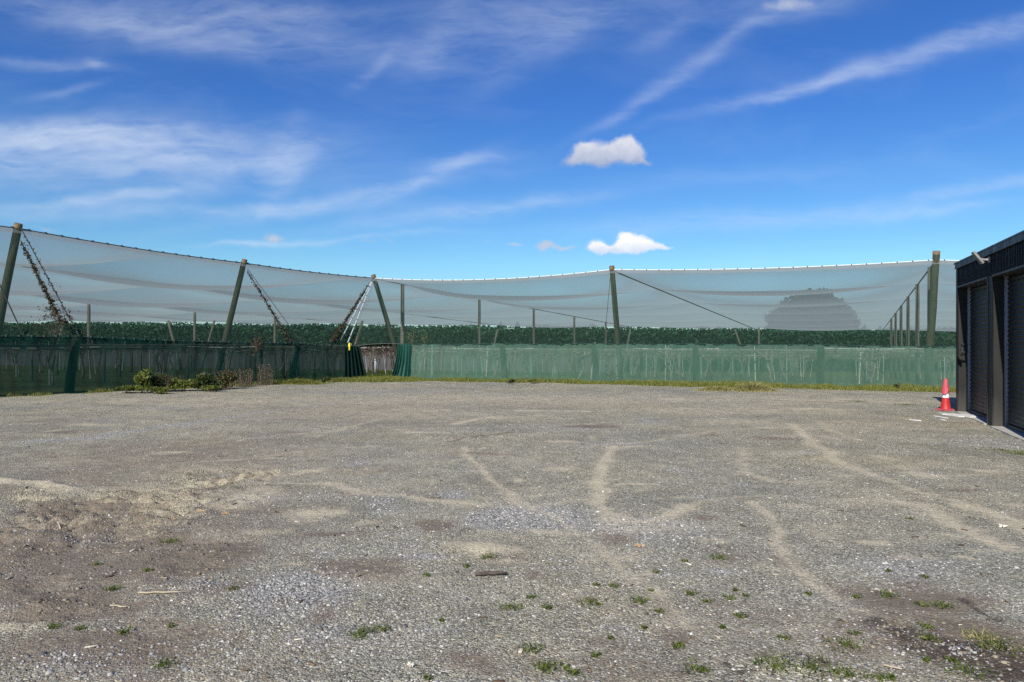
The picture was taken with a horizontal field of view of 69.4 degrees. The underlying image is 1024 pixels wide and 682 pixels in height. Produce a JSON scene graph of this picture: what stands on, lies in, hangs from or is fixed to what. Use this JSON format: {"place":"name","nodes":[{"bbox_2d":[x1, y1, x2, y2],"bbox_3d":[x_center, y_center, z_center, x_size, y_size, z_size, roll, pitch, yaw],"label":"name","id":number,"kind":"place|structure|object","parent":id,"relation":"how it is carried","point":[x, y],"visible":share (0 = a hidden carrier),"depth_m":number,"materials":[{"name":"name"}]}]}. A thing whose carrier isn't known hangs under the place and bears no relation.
{"place":"outdoors","nodes":[
{"label":"outdoors","id":0,"kind":"place"},
{"bbox_2d":[0,335,365,396],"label":"windbreak cloth","id":1,"kind":"object","parent":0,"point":[44,364],"visible":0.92,"depth_m":27.08,"materials":[{"name":"green fabric"}]},
{"bbox_2d":[247,333,264,355],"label":"creeper shoot","id":2,"kind":"object","parent":1,"relation":"hanging from","point":[256,342],"visible":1,"depth_m":29.57,"materials":[{"name":"green plant"}]},
{"bbox_2d":[7,375,955,396],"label":"verge grass","id":3,"kind":"structure","parent":0,"point":[866,387],"depth_m":29.60,"materials":[{"name":"green plant"}]},
{"bbox_2d":[0,370,1023,681],"bbox_3d":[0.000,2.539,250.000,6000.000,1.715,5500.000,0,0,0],"label":"ground","id":4,"kind":"structure","parent":0,"point":[320,414],"depth_m":7.14,"materials":[{"name":"grey gravel"}]},
{"bbox_2d":[0,222,22,335],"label":"leaning post","id":5,"kind":"object","parent":4,"relation":"on","point":[11,261],"visible":0.98,"depth_m":26.18,"materials":[{"name":"wood"}]},
{"bbox_2d":[0,226,370,277],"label":"cable","id":6,"kind":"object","parent":5,"relation":"attached to","point":[176,253],"depth_m":29.90,"materials":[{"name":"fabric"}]},
{"bbox_2d":[0,285,22,332],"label":"guy wire","id":7,"kind":"object","parent":6,"relation":"attached to","point":[11,309],"visible":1,"depth_m":24.21,"materials":[{"name":"metal"}]},
{"bbox_2d":[20,240,66,325],"bbox_3d":[-16.235,-2.021,25.570,2.100,3.013,0.367,0,0,22],"label":"guy wire","id":8,"kind":"object","parent":6,"relation":"attached to","point":[55,312],"visible":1,"depth_m":25.47,"materials":[{"name":"metal"}]},
{"bbox_2d":[20,228,81,336],"bbox_3d":[-16.049,-2.021,25.743,2.378,3.910,0.313,0,0,5],"label":"guy wire","id":9,"kind":"object","parent":6,"relation":"attached to","point":[66,314],"visible":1,"depth_m":25.73,"materials":[{"name":"metal"}]},
{"bbox_2d":[20,286,84,335],"bbox_3d":[-16.790,-0.796,27.125,2.010,2.397,1.657,0,0,-21],"label":"creeper shoot","id":10,"kind":"object","parent":6,"relation":"attached to","point":[53,328],"visible":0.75,"depth_m":26.95,"materials":[{"name":"brown plant"}]},
{"bbox_2d":[247,271,291,342],"bbox_3d":[-10.433,-1.485,31.830,2.266,3.148,0.353,0,0,14],"label":"guy wire","id":11,"kind":"object","parent":6,"relation":"attached to","point":[272,312],"visible":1,"depth_m":31.84,"materials":[{"name":"metal"}]},
{"bbox_2d":[329,282,369,342],"bbox_3d":[-7.572,-1.411,35.059,0.423,3.223,4.100,0,0,17],"label":"guy wire","id":12,"kind":"object","parent":6,"relation":"attached to","point":[347,317],"visible":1,"depth_m":34.56,"materials":[{"name":"metal"}]},
{"bbox_2d":[341,278,372,338],"bbox_3d":[-7.371,-1.584,35.301,0.052,3.114,3.566,0,0,13],"label":"guy wire","id":13,"kind":"object","parent":6,"relation":"attached to","point":[357,308],"visible":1,"depth_m":35.16,"materials":[{"name":"silver metal"}]},
{"bbox_2d":[347,278,373,342],"bbox_3d":[-7.228,-1.523,35.440,0.052,3.233,3.249,0,0,10],"label":"guy wire","id":14,"kind":"object","parent":6,"relation":"attached to","point":[360,311],"visible":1,"depth_m":35.35,"materials":[{"name":"silver metal"}]},
{"bbox_2d":[45,621,72,629],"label":"weed tuft","id":15,"kind":"object","parent":4,"relation":"on","point":[54,626],"visible":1,"depth_m":4.62,"materials":[{"name":"green plant"}]},
{"bbox_2d":[87,304,90,336],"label":"roof post","id":16,"kind":"object","parent":4,"relation":"on","point":[88,321],"visible":0.45,"depth_m":51.81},
{"bbox_2d":[102,582,125,591],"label":"weed tuft","id":17,"kind":"object","parent":4,"relation":"on","point":[112,587],"visible":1,"depth_m":5.38,"materials":[{"name":"green plant"}]},
{"bbox_2d":[114,625,132,634],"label":"weed tuft","id":18,"kind":"object","parent":4,"relation":"on","point":[122,631],"visible":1,"depth_m":4.53,"materials":[{"name":"green plant"}]},
{"bbox_2d":[115,385,145,392],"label":"leafy weed","id":19,"kind":"object","parent":4,"relation":"on","point":[131,388],"visible":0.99,"depth_m":25.36,"materials":[{"name":"green plant"}]},
{"bbox_2d":[134,369,152,392],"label":"leafy weed","id":20,"kind":"object","parent":4,"relation":"on","point":[141,377],"visible":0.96,"depth_m":25.67,"materials":[{"name":"green plant"}]},
{"bbox_2d":[144,386,170,393],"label":"leafy weed","id":21,"kind":"object","parent":4,"relation":"on","point":[158,390],"visible":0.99,"depth_m":25.13,"materials":[{"name":"green plant"}]},
{"bbox_2d":[144,372,171,391],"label":"bramble bush","id":22,"kind":"object","parent":4,"relation":"on","point":[159,379],"visible":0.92,"depth_m":26.23,"materials":[{"name":"green plant"}]},
{"bbox_2d":[137,591,182,593],"bbox_3d":[-2.487,1.777,5.232,0.317,0.015,0.025,0,0,-1],"label":"stick","id":23,"kind":"object","parent":4,"relation":"on","point":[160,592],"visible":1,"depth_m":5.23,"materials":[{"name":"beige wood"}]},
{"bbox_2d":[150,656,178,669],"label":"weed tuft","id":24,"kind":"object","parent":4,"relation":"on","point":[164,663],"visible":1,"depth_m":4.10,"materials":[{"name":"green plant"}]},
{"bbox_2d":[158,537,182,542],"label":"weed tuft","id":25,"kind":"object","parent":4,"relation":"on","point":[169,541],"visible":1,"depth_m":6.63,"materials":[{"name":"green plant"}]},
{"bbox_2d":[167,321,174,339],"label":"brace pole","id":26,"kind":"object","parent":4,"relation":"on","point":[170,331],"visible":0.38,"depth_m":51.93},
{"bbox_2d":[162,375,198,391],"bbox_3d":[-11.861,1.524,26.545,1.366,0.617,0.781,0,0,0],"label":"bramble bush","id":27,"kind":"object","parent":4,"relation":"on","point":[176,383],"visible":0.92,"depth_m":26.36,"materials":[{"name":"green plant"}]},
{"bbox_2d":[193,312,195,340],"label":"roof post","id":28,"kind":"object","parent":4,"relation":"on","point":[194,325],"visible":0.43,"depth_m":60.17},
{"bbox_2d":[187,372,222,390],"bbox_3d":[-11.204,1.413,26.741,1.402,0.834,0.686,0,0,0],"label":"bramble bush","id":29,"kind":"object","parent":4,"relation":"on","point":[204,379],"visible":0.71,"depth_m":26.65,"materials":[{"name":"green plant"}]},
{"bbox_2d":[200,384,222,391],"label":"leafy weed","id":30,"kind":"object","parent":4,"relation":"on","point":[206,387],"visible":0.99,"depth_m":26.27,"materials":[{"name":"green plant"}]},
{"bbox_2d":[208,320,214,340],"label":"brace pole","id":31,"kind":"object","parent":4,"relation":"on","point":[211,331],"visible":0.48,"depth_m":57.93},
{"bbox_2d":[213,369,237,388],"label":"bramble bush","id":32,"kind":"object","parent":4,"relation":"on","point":[225,379],"visible":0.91,"depth_m":27.58,"materials":[{"name":"green plant"}]},
{"bbox_2d":[222,259,246,341],"bbox_3d":[-12.465,-0.730,32.650,1.947,5.746,0.271,0,0,23],"label":"leaning post","id":33,"kind":"object","parent":4,"relation":"on","point":[228,326],"visible":0.73,"depth_m":32.45,"materials":[{"name":"wood"}]},
{"bbox_2d":[234,368,253,386],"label":"dry stalk clump","id":34,"kind":"object","parent":4,"relation":"on","point":[250,383],"visible":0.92,"depth_m":28.95,"materials":[{"name":"brown plant"}]},
{"bbox_2d":[256,364,274,384],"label":"dry stalk clump","id":35,"kind":"object","parent":4,"relation":"on","point":[262,382],"visible":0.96,"depth_m":30.03,"materials":[{"name":"brown plant"}]},
{"bbox_2d":[274,317,275,342],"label":"roof post","id":36,"kind":"object","parent":4,"relation":"on","point":[274,330],"visible":0.43,"depth_m":68.51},
{"bbox_2d":[273,378,329,384],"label":"grass tussock","id":37,"kind":"object","parent":4,"relation":"on","point":[294,381],"depth_m":30.65,"materials":[{"name":"green plant"}]},
{"bbox_2d":[327,377,359,381],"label":"grass tussock","id":38,"kind":"object","parent":4,"relation":"on","point":[338,379],"depth_m":32.68,"materials":[{"name":"green plant"}]},
{"bbox_2d":[338,624,374,640],"bbox_3d":[-0.937,1.773,4.543,0.251,0.056,0.218,0,0,30],"label":"weed tuft","id":39,"kind":"object","parent":4,"relation":"on","point":[360,631],"visible":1,"depth_m":4.53,"materials":[{"name":"green plant"}]},
{"bbox_2d":[354,320,363,344],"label":"brace pole","id":40,"kind":"object","parent":4,"relation":"on","point":[358,333],"visible":0.47,"depth_m":51.92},
{"bbox_2d":[337,343,392,354],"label":"grape vine","id":41,"kind":"object","parent":4,"relation":"on","point":[368,348],"visible":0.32,"depth_m":40.53,"materials":[{"name":"plant"}]},
{"bbox_2d":[361,350,393,369],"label":"grape vine","id":42,"kind":"object","parent":4,"relation":"on","point":[364,351],"visible":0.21,"depth_m":50.35,"materials":[{"name":"plant"}]},
{"bbox_2d":[361,349,394,373],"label":"grape vine","id":43,"kind":"object","parent":4,"relation":"on","point":[389,354],"visible":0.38,"depth_m":44.67,"materials":[{"name":"plant"}]},
{"bbox_2d":[365,370,391,376],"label":"orchard grass","id":44,"kind":"structure","parent":4,"relation":"on","point":[381,373],"depth_m":44.61,"materials":[{"name":"green plant"}]},
{"bbox_2d":[363,355,395,369],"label":"shelter cloth","id":45,"kind":"object","parent":4,"relation":"on","point":[382,366],"visible":0.02,"depth_m":80.47,"materials":[{"name":"white fabric"}]},
{"bbox_2d":[369,622,390,632],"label":"weed tuft","id":46,"kind":"object","parent":4,"relation":"on","point":[379,628],"visible":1,"depth_m":4.62,"materials":[{"name":"green plant"}]},
{"bbox_2d":[372,348,391,373],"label":"pergola post","id":47,"kind":"object","parent":4,"relation":"on","point":[373,360],"visible":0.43,"depth_m":42.40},
{"bbox_2d":[371,274,396,356],"bbox_3d":[-6.300,-0.619,37.805,1.899,5.543,0.263,0,0,-31],"label":"leaning post","id":48,"kind":"object","parent":4,"relation":"on","point":[385,316],"visible":0.81,"depth_m":37.62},
{"bbox_2d":[400,284,403,343],"bbox_3d":[-5.885,-0.455,39.800,0.230,5.267,0.232,0,0,0],"label":"roof post","id":49,"kind":"object","parent":4,"relation":"on","point":[402,317],"visible":0.51,"depth_m":39.72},
{"bbox_2d":[1,320,955,346],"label":"hedge","id":50,"kind":"object","parent":4,"relation":"on","point":[317,334],"visible":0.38,"depth_m":82.23,"materials":[{"name":"green plant"}]},
{"bbox_2d":[478,300,480,343],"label":"roof post","id":51,"kind":"object","parent":4,"relation":"on","point":[479,321],"visible":0.45,"depth_m":47.90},
{"bbox_2d":[475,571,506,575],"bbox_3d":[-0.162,1.789,5.700,0.252,0.028,0.046,0,0,-8],"label":"stick","id":52,"kind":"object","parent":4,"relation":"on","point":[484,573],"visible":1,"depth_m":5.69,"materials":[{"name":"wood"}]},
{"bbox_2d":[498,599,526,610],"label":"weed tuft","id":53,"kind":"object","parent":4,"relation":"on","point":[510,606],"visible":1,"depth_m":5.01,"materials":[{"name":"green plant"}]},
{"bbox_2d":[5,407,1023,681],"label":"wood litter","id":54,"kind":"object","parent":4,"relation":"on","point":[539,587],"visible":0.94,"depth_m":5.71,"materials":[{"name":"brown wood"}]},
{"bbox_2d":[515,640,544,652],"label":"weed tuft","id":55,"kind":"object","parent":4,"relation":"on","point":[538,650],"visible":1,"depth_m":4.31,"materials":[{"name":"green plant"}]},
{"bbox_2d":[532,309,534,343],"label":"roof post","id":56,"kind":"object","parent":4,"relation":"on","point":[533,342],"visible":0.48,"depth_m":56.08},
{"bbox_2d":[531,657,561,673],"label":"weed tuft","id":57,"kind":"object","parent":4,"relation":"on","point":[545,666],"visible":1,"depth_m":4.08,"materials":[{"name":"green plant"}]},
{"bbox_2d":[565,667,581,675],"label":"weed tuft","id":58,"kind":"object","parent":4,"relation":"on","point":[573,672],"visible":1,"depth_m":4.04,"materials":[{"name":"green plant"}]},
{"bbox_2d":[573,316,574,343],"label":"roof post","id":59,"kind":"object","parent":4,"relation":"on","point":[574,330],"visible":0.42,"depth_m":64.25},
{"bbox_2d":[571,594,606,607],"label":"weed tuft","id":60,"kind":"object","parent":4,"relation":"on","point":[595,600],"visible":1,"depth_m":5.10,"materials":[{"name":"green plant"}]},
{"bbox_2d":[605,322,606,343],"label":"roof post","id":61,"kind":"object","parent":4,"relation":"on","point":[606,333],"visible":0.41,"depth_m":72.43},
{"bbox_2d":[379,279,631,327],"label":"roof cable","id":62,"kind":"object","parent":61,"relation":"attached to","point":[530,308],"visible":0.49,"depth_m":61.03,"materials":[{"name":"metal"}]},
{"bbox_2d":[0,227,957,330],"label":"roof net","id":63,"kind":"object","parent":62,"relation":"on","point":[109,283],"visible":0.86,"depth_m":40.99,"materials":[{"name":"grey fabric"}]},
{"bbox_2d":[609,265,620,343],"bbox_3d":[4.780,-0.626,33.812,0.263,5.563,1.511,0,0,27],"label":"leaning post","id":64,"kind":"object","parent":4,"relation":"on","point":[615,307],"visible":0.75,"depth_m":33.53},
{"bbox_2d":[358,259,959,345],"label":"net wall","id":65,"kind":"structure","parent":64,"relation":"attached to","point":[376,279],"depth_m":32.44,"materials":[{"name":"white fabric"}]},
{"bbox_2d":[406,330,419,343],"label":"creeper shoot","id":66,"kind":"object","parent":65,"relation":"attached to","point":[412,340],"visible":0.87,"depth_m":36.19,"materials":[{"name":"green plant"}]},
{"bbox_2d":[391,343,955,387],"bbox_3d":[11.972,0.953,28.448,37.443,1.768,0.388,0,0,20],"label":"windbreak cloth","id":67,"kind":"object","parent":65,"relation":"hanging from","point":[837,364],"visible":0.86,"depth_m":30.15,"materials":[{"name":"green fabric"}]},
{"bbox_2d":[615,271,753,328],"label":"roof cable","id":68,"kind":"object","parent":64,"relation":"attached to","point":[677,297],"visible":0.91,"depth_m":44.95,"materials":[{"name":"metal"}]},
{"bbox_2d":[629,595,649,604],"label":"weed tuft","id":69,"kind":"object","parent":4,"relation":"on","point":[640,601],"visible":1,"depth_m":5.14,"materials":[{"name":"green plant"}]},
{"bbox_2d":[679,657,710,674],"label":"weed tuft","id":70,"kind":"object","parent":4,"relation":"on","point":[693,666],"visible":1,"depth_m":4.03,"materials":[{"name":"green plant"}]},
{"bbox_2d":[691,385,738,390],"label":"grass tussock","id":71,"kind":"object","parent":4,"relation":"on","point":[716,388],"depth_m":26.69,"materials":[{"name":"plant"}]},
{"bbox_2d":[732,611,748,618],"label":"weed tuft","id":72,"kind":"object","parent":4,"relation":"on","point":[738,614],"visible":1,"depth_m":4.87,"materials":[{"name":"green plant"}]},
{"bbox_2d":[730,381,781,391],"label":"grass tussock","id":73,"kind":"object","parent":4,"relation":"on","point":[755,387],"depth_m":26.63,"materials":[{"name":"plant"}]},
{"bbox_2d":[738,648,796,674],"bbox_3d":[1.410,1.771,4.070,0.389,0.050,0.249,0,0,-37],"label":"weed tuft","id":74,"kind":"object","parent":4,"relation":"on","point":[767,660],"visible":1,"depth_m":4.08,"materials":[{"name":"green plant"}]},
{"bbox_2d":[776,633,790,640],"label":"weed tuft","id":75,"kind":"object","parent":4,"relation":"on","point":[784,638],"visible":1,"depth_m":4.50,"materials":[{"name":"green plant"}]},
{"bbox_2d":[765,647,852,680],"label":"weed tuft","id":76,"kind":"object","parent":4,"relation":"on","point":[815,665],"visible":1,"depth_m":4.04,"materials":[{"name":"green plant"}]},
{"bbox_2d":[822,634,869,652],"bbox_3d":[1.970,1.785,4.378,0.267,0.038,0.289,0,0,0],"label":"weed tuft","id":77,"kind":"object","parent":4,"relation":"on","point":[848,643],"visible":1,"depth_m":4.38,"materials":[{"name":"green plant"}]},
{"bbox_2d":[832,665,861,678],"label":"weed tuft","id":78,"kind":"object","parent":4,"relation":"on","point":[848,675],"visible":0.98,"depth_m":3.98,"materials":[{"name":"green plant"}]},
{"bbox_2d":[845,628,861,635],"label":"weed tuft","id":79,"kind":"object","parent":4,"relation":"on","point":[856,633],"visible":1,"depth_m":4.54,"materials":[{"name":"green plant"}]},
{"bbox_2d":[859,668,895,681],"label":"weed tuft","id":80,"kind":"object","parent":4,"relation":"on","point":[880,676],"visible":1,"depth_m":3.93,"materials":[{"name":"green plant"}]},
{"bbox_2d":[875,590,901,598],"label":"weed tuft","id":81,"kind":"object","parent":4,"relation":"on","point":[886,594],"visible":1,"depth_m":5.21,"materials":[{"name":"green plant"}]},
{"bbox_2d":[890,319,891,345],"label":"roof post","id":82,"kind":"object","parent":4,"relation":"on","point":[891,332],"visible":0.41,"depth_m":62.61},
{"bbox_2d":[894,313,896,345],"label":"roof post","id":83,"kind":"object","parent":4,"relation":"on","point":[895,329],"visible":0.45,"depth_m":56.26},
{"bbox_2d":[899,306,902,344],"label":"roof post","id":84,"kind":"object","parent":4,"relation":"on","point":[901,324],"visible":0.55,"depth_m":49.92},
{"bbox_2d":[906,296,909,345],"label":"roof post","id":85,"kind":"object","parent":4,"relation":"on","point":[907,321],"visible":0.49,"depth_m":43.55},
{"bbox_2d":[915,284,919,345],"bbox_3d":[20.429,-0.222,37.266,0.195,5.282,0.205,0,0,0],"label":"roof post","id":86,"kind":"object","parent":4,"relation":"on","point":[917,316],"visible":0.63,"depth_m":37.20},
{"bbox_2d":[914,600,929,607],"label":"weed tuft","id":87,"kind":"object","parent":4,"relation":"on","point":[923,604],"visible":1,"depth_m":5.01,"materials":[{"name":"green plant"}]},
{"bbox_2d":[916,621,933,628],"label":"weed tuft","id":88,"kind":"object","parent":4,"relation":"on","point":[926,626],"visible":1,"depth_m":4.61,"materials":[{"name":"green plant"}]},
{"bbox_2d":[919,655,933,662],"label":"weed tuft","id":89,"kind":"object","parent":4,"relation":"on","point":[925,659],"visible":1,"depth_m":4.14,"materials":[{"name":"green plant"}]},
{"bbox_2d":[927,267,930,323],"bbox_3d":[17.495,-0.475,30.913,0.249,5.261,0.256,0,0,0],"label":"roof post","id":90,"kind":"object","parent":4,"relation":"on","point":[928,280],"visible":0.18,"depth_m":30.87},
{"bbox_2d":[917,631,941,642],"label":"weed tuft","id":91,"kind":"object","parent":4,"relation":"on","point":[926,636],"visible":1,"depth_m":4.42,"materials":[{"name":"green plant"}]},
{"bbox_2d":[926,251,939,345],"bbox_3d":[16.548,-0.706,29.176,0.304,5.669,0.782,0,0,-6],"label":"leaning post","id":92,"kind":"object","parent":4,"relation":"on","point":[930,335],"visible":0.75,"depth_m":29.00,"materials":[{"name":"wood"}]},
{"bbox_2d":[883,265,931,329],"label":"roof cable","id":93,"kind":"object","parent":92,"relation":"attached to","point":[910,294],"visible":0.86,"depth_m":40.95,"materials":[{"name":"metal"}]},
{"bbox_2d":[931,600,958,609],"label":"weed tuft","id":94,"kind":"object","parent":4,"relation":"on","point":[941,604],"visible":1,"depth_m":5.00,"materials":[{"name":"green plant"}]},
{"bbox_2d":[935,392,955,410],"bbox_3d":[11.257,1.426,19.205,0.380,0.735,0.380,0,0,-20],"label":"traffic cone","id":95,"kind":"object","parent":4,"relation":"on","point":[945,404],"visible":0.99,"depth_m":19.12,"materials":[{"name":"plastic"}]},
{"bbox_2d":[941,378,949,394],"bbox_3d":[11.257,1.196,19.205,0.229,0.445,0.229,0,0,-11],"label":"cone sleeve","id":96,"kind":"object","parent":95,"relation":"on","point":[945,389],"visible":1,"depth_m":19.15,"materials":[{"name":"plastic"}]},
{"bbox_2d":[942,413,963,416],"bbox_3d":[10.596,1.767,17.738,0.369,0.029,0.876,0,0,-12],"label":"board shard","id":97,"kind":"object","parent":4,"relation":"on","point":[950,414],"visible":0.86,"depth_m":17.69,"materials":[{"name":"wood"}]},
{"bbox_2d":[955,414,977,417],"bbox_3d":[10.753,1.760,17.450,0.365,0.033,0.698,0,0,0],"label":"board shard","id":98,"kind":"object","parent":4,"relation":"on","point":[968,415],"visible":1,"depth_m":17.32,"materials":[{"name":"wood"}]},
{"bbox_2d":[941,659,995,679],"bbox_3d":[2.443,1.770,3.984,0.246,0.037,0.246,0,0,-29],"label":"weed tuft","id":99,"kind":"object","parent":4,"relation":"on","point":[964,671],"visible":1,"depth_m":3.99,"materials":[{"name":"green plant"}]},
{"bbox_2d":[958,624,999,642],"bbox_3d":[2.804,1.762,4.450,0.229,0.055,0.266,0,0,0],"label":"weed tuft","id":100,"kind":"object","parent":4,"relation":"on","point":[977,634],"visible":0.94,"depth_m":4.46,"materials":[{"name":"green plant"}]},
{"bbox_2d":[954,230,1023,440],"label":"storage shed","id":101,"kind":"structure","parent":4,"relation":"on","point":[990,344],"depth_m":15.41,"materials":[{"name":"black metal"}]},
{"bbox_2d":[968,282,986,418],"bbox_3d":[10.937,0.179,17.144,0.080,3.170,2.944,0,0,21],"label":"roller door","id":102,"kind":"structure","parent":101,"relation":"in","point":[977,295],"depth_m":17.73,"materials":[{"name":"metal"}]},
{"bbox_2d":[971,251,989,263],"bbox_3d":[9.944,-1.770,15.690,0.330,0.278,0.180,0,0,21],"label":"flood light","id":103,"kind":"object","parent":101,"relation":"attached to","point":[979,259],"visible":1,"depth_m":15.64,"materials":[{"name":"grey metal"}]},
{"bbox_2d":[1004,271,1023,432],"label":"roller door","id":104,"kind":"structure","parent":101,"relation":"in","point":[1013,284],"depth_m":14.86,"materials":[{"name":"metal"}]},
{"bbox_2d":[965,630,1023,658],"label":"weed tuft","id":105,"kind":"object","parent":4,"relation":"on","point":[998,644],"visible":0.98,"depth_m":4.29,"materials":[{"name":"green plant"}]},
{"bbox_2d":[975,446,1023,452],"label":"weed tuft","id":106,"kind":"object","parent":4,"relation":"on","point":[1006,450],"visible":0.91,"depth_m":12.19,"materials":[{"name":"green plant"}]},
{"bbox_2d":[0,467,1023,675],"bbox_3d":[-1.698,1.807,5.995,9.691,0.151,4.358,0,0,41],"label":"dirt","id":107,"kind":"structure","parent":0,"point":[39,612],"depth_m":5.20,"materials":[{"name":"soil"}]},
{"bbox_2d":[0,0,1023,330],"label":"sky","id":108,"kind":"structure","parent":0,"point":[395,139],"materials":[{"name":"blue"}]},
{"bbox_3d":[-9.489,1.106,32.280,0.581,2.016,0.364,0,0,0],"label":"anchor post","id":109,"kind":"object","parent":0,"visible":0},
{"bbox_2d":[247,268,301,342],"bbox_3d":[-10.295,-1.535,32.081,2.443,3.243,0.024,0,0,3],"label":"guy wire","id":110,"kind":"object","parent":109,"relation":"attached to","point":[274,305],"visible":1,"depth_m":32.07,"materials":[{"name":"metal"}]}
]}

